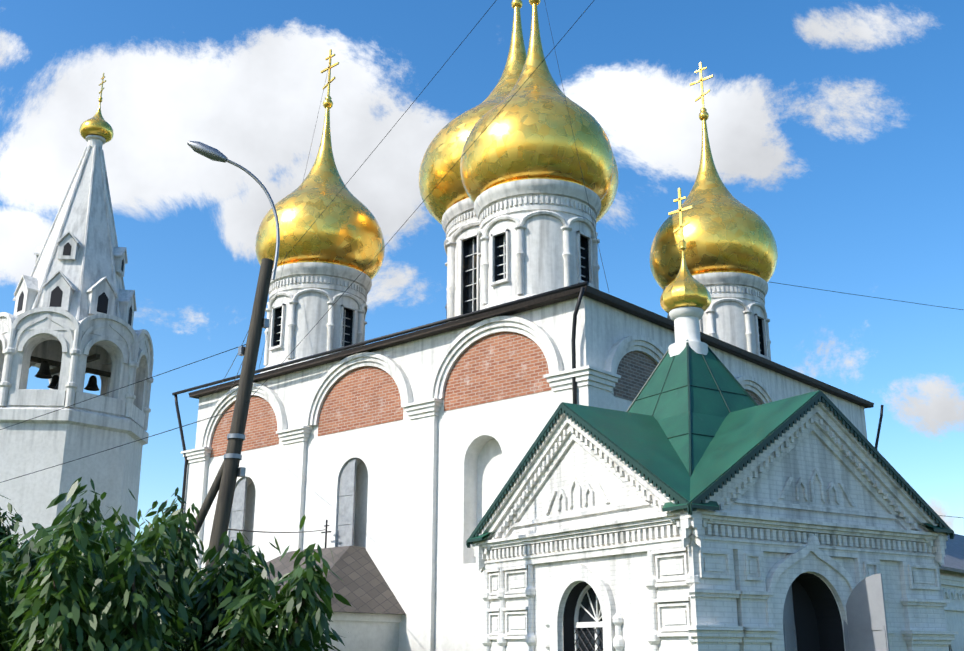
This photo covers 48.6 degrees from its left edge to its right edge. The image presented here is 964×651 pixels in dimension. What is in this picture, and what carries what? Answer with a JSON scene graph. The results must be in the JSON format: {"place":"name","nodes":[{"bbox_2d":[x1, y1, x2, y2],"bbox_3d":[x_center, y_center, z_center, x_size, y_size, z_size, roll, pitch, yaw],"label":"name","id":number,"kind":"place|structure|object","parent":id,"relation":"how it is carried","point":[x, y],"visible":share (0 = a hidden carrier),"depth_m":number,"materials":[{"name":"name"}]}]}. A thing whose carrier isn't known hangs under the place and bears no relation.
{"place":"outdoors","nodes":[
{"label":"outdoors","id":0,"kind":"place"},
{"bbox_2d":[0,407,148,562],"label":"bell tower base","id":1,"kind":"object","parent":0,"point":[61,436],"depth_m":43.97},
{"bbox_2d":[0,330,146,425],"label":"belfry arches","id":2,"kind":"structure","parent":1,"relation":"on","point":[117,368],"depth_m":45.82,"materials":[{"name":"white paint"}]},
{"bbox_2d":[0,135,153,430],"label":"bell tower","id":3,"kind":"structure","parent":1,"relation":"on","point":[74,281],"depth_m":47.45,"materials":[{"name":"white paint"}]},
{"bbox_2d":[30,354,110,390],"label":"bells","id":4,"kind":"object","parent":3,"relation":"attached to","point":[45,371],"visible":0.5,"depth_m":47.77,"materials":[{"name":"brown metal"}]},
{"bbox_2d":[79,73,113,142],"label":"onion dome","id":5,"kind":"structure","parent":3,"relation":"on","point":[97,124],"depth_m":51.12,"materials":[{"name":"gold metal"}]},
{"bbox_2d":[0,0,963,542],"label":"sky","id":6,"kind":"structure","parent":0,"point":[839,124],"materials":[{"name":"blue"}]},
{"bbox_2d":[419,0,617,224],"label":"onion dome","id":7,"kind":"structure","parent":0,"point":[442,156],"depth_m":41.78,"materials":[{"name":"gold metal"}]},
{"bbox_2d":[195,296,866,650],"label":"church wall","id":8,"kind":"structure","parent":0,"point":[483,449],"depth_m":31.43,"materials":[{"name":"white paint"}]},
{"bbox_2d":[229,458,356,551],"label":"arched windows","id":9,"kind":"structure","parent":8,"relation":"attached to","point":[346,510],"depth_m":33.50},
{"bbox_2d":[181,316,773,650],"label":"molding","id":10,"kind":"structure","parent":8,"relation":"attached to","point":[493,359],"depth_m":31.18,"materials":[{"name":"white paint"}]},
{"bbox_2d":[172,281,883,526],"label":"drainpipes","id":11,"kind":"object","parent":8,"relation":"attached to","point":[533,297],"visible":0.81,"depth_m":32.27,"materials":[{"name":"metal"}]},
{"bbox_2d":[260,262,371,372],"bbox_3d":[-6.379,0.435,41.077,4.120,4.620,4.120,-15,-22,40],"label":"dome drum","id":12,"kind":"object","parent":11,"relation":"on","point":[312,308],"depth_m":39.80,"materials":[{"name":"white paint"}]},
{"bbox_2d":[255,49,384,279],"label":"dome","id":13,"kind":"structure","parent":12,"relation":"on","point":[344,229],"depth_m":40.42,"materials":[{"name":"gold metal"}]},
{"bbox_2d":[442,198,480,321],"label":"dome drum","id":14,"kind":"object","parent":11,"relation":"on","point":[456,210],"depth_m":40.65,"materials":[{"name":"white paint"}]},
{"bbox_2d":[188,285,873,408],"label":"roof","id":15,"kind":"structure","parent":8,"relation":"on","point":[623,305],"depth_m":33.09,"materials":[{"name":"brown metal"}]},
{"bbox_2d":[663,272,770,360],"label":"dome drum","id":16,"kind":"object","parent":15,"relation":"on","point":[729,323],"depth_m":40.64,"materials":[{"name":"white paint"}]},
{"bbox_2d":[650,62,777,288],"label":"dome","id":17,"kind":"structure","parent":16,"relation":"on","point":[724,230],"depth_m":41.33,"materials":[{"name":"gold metal"}]},
{"bbox_2d":[474,179,600,309],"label":"dome drum","id":18,"kind":"structure","parent":8,"relation":"on","point":[543,257],"depth_m":32.75,"materials":[{"name":"white paint"}]},
{"bbox_2d":[460,0,613,202],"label":"dome","id":19,"kind":"structure","parent":18,"relation":"on","point":[527,133],"depth_m":33.27,"materials":[{"name":"gold metal"}]},
{"bbox_2d":[490,550,907,650],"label":"porch walls","id":20,"kind":"structure","parent":0,"point":[818,621],"depth_m":19.26,"materials":[{"name":"white paint"}]},
{"bbox_2d":[574,585,602,650],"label":"porch window","id":21,"kind":"structure","parent":20,"relation":"in","point":[588,630],"depth_m":19.98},
{"bbox_2d":[466,340,954,547],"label":"porch roof","id":22,"kind":"structure","parent":20,"relation":"on","point":[689,430],"depth_m":20.30,"materials":[{"name":"green metal"}]},
{"bbox_2d":[668,307,707,356],"bbox_3d":[4.435,0.196,23.056,0.840,1.070,0.840,-15,-22,40],"label":"cupola drum","id":23,"kind":"object","parent":22,"relation":"on","point":[686,323],"visible":0.88,"depth_m":22.85,"materials":[{"name":"white paint"}]},
{"bbox_2d":[660,188,710,313],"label":"onion dome","id":24,"kind":"structure","parent":23,"relation":"on","point":[684,288],"depth_m":23.01,"materials":[{"name":"gold metal"}]},
{"bbox_2d":[472,402,957,650],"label":"porch decor","id":25,"kind":"object","parent":20,"relation":"attached to","point":[815,489],"visible":0.96,"depth_m":19.49,"materials":[{"name":"white paint"}]},
{"bbox_2d":[783,573,889,650],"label":"porch doors","id":26,"kind":"structure","parent":20,"relation":"attached to","point":[865,627],"depth_m":18.63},
{"label":"ground","id":27,"kind":"structure","parent":0,"visible":0},
{"bbox_2d":[0,477,351,650],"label":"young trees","id":28,"kind":"object","parent":27,"relation":"on","point":[66,587],"visible":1,"depth_m":6.35,"materials":[{"name":"green plant"}]},
{"bbox_2d":[187,141,279,579],"bbox_3d":[-5.255,1.813,18.983,2.815,11.493,0.751,1,-17,-3],"label":"utility pole","id":29,"kind":"object","parent":27,"relation":"on","point":[230,471],"visible":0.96,"depth_m":19.27,"materials":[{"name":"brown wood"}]},
{"bbox_2d":[0,0,962,532],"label":"wires","id":30,"kind":"object","parent":29,"relation":"attached to","point":[356,278],"visible":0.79,"depth_m":21.66,"materials":[{"name":"black"}]},
{"bbox_2d":[260,546,405,650],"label":"outbuilding","id":31,"kind":"structure","parent":27,"relation":"on","point":[369,619],"depth_m":30.14,"materials":[{"name":"grey tile"}]},
{"bbox_2d":[321,520,330,547],"bbox_3d":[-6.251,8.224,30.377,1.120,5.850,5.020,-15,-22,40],"label":"cross","id":32,"kind":"object","parent":31,"relation":"on","point":[326,531],"visible":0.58,"depth_m":33.07,"materials":[{"name":"metal"}]},
{"bbox_2d":[939,534,963,650],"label":"building","id":33,"kind":"structure","parent":27,"relation":"on","point":[951,569],"depth_m":33.21,"materials":[{"name":"white paint"}]}
]}

